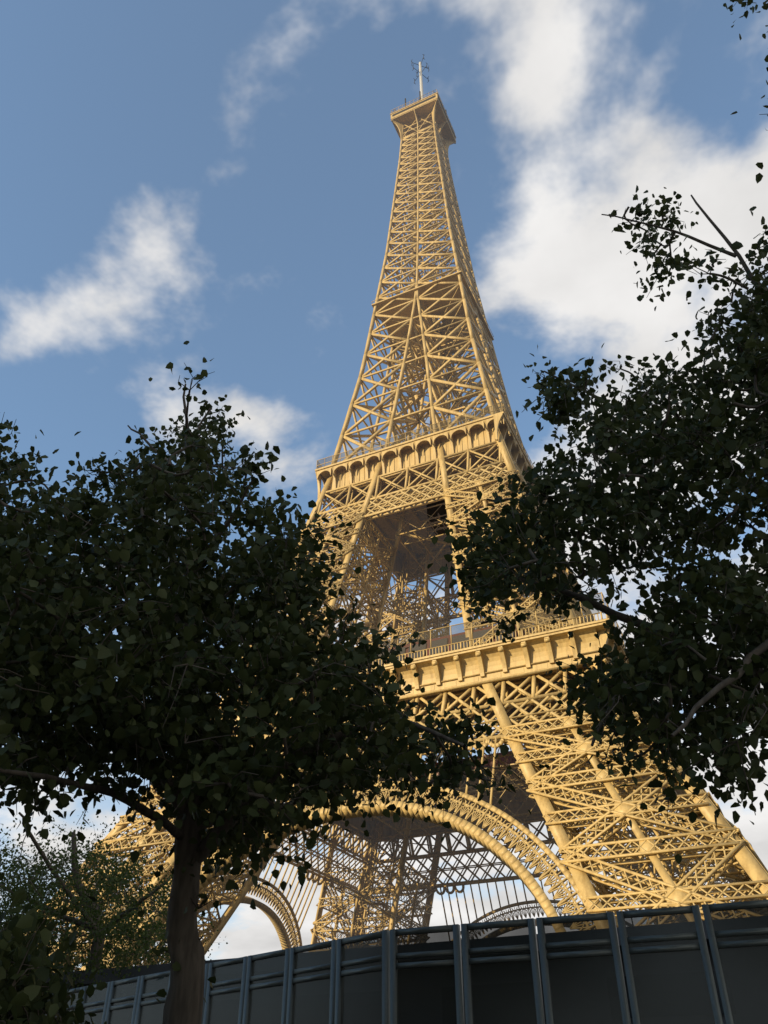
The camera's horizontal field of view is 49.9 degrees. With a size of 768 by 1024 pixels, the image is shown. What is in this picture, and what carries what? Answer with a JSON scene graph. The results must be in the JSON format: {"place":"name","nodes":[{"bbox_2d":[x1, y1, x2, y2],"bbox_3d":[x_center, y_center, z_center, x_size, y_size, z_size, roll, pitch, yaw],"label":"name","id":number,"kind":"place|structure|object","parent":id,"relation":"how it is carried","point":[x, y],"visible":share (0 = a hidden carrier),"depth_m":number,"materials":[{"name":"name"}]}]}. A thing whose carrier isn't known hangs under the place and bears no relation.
{"place":"outdoors","nodes":[
{"label":"outdoors","id":0,"kind":"place"},
{"bbox_2d":[0,0,767,967],"label":"sky","id":1,"kind":"structure","parent":0,"point":[218,177],"materials":[{"name":"blue"}]},
{"label":"ground","id":2,"kind":"structure","parent":0,"visible":0},
{"bbox_2d":[0,870,107,1023],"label":"bush","id":3,"kind":"object","parent":2,"relation":"on","point":[26,965],"visible":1,"depth_m":5.16,"materials":[{"name":"green plant"}]},
{"bbox_2d":[0,807,227,992],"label":"garden tree","id":4,"kind":"object","parent":2,"relation":"on","point":[95,928],"visible":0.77,"depth_m":23.47,"materials":[{"name":"green plant"}]},
{"bbox_2d":[0,341,549,1023],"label":"tree","id":5,"kind":"object","parent":2,"relation":"on","point":[180,751],"visible":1,"depth_m":6.81,"materials":[{"name":"green plant"}]},
{"bbox_2d":[37,54,767,972],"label":"eiffel tower","id":6,"kind":"structure","parent":2,"relation":"on","point":[397,502],"depth_m":163.72,"materials":[{"name":"metal"}]},
{"bbox_2d":[44,900,767,1023],"bbox_3d":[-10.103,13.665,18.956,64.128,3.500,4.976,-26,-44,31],"label":"security fence","id":7,"kind":"object","parent":2,"relation":"on","point":[417,975],"visible":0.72,"depth_m":9.95,"materials":[{"name":"metal"}]},
{"bbox_2d":[427,185,767,863],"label":"tree","id":8,"kind":"object","parent":2,"relation":"on","point":[667,656],"visible":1,"depth_m":7.64,"materials":[{"name":"green plant"}]},
{"bbox_2d":[723,0,767,182],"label":"overhead tree","id":9,"kind":"object","parent":2,"relation":"on","point":[759,176],"visible":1,"depth_m":11.52,"materials":[{"name":"green plant"}]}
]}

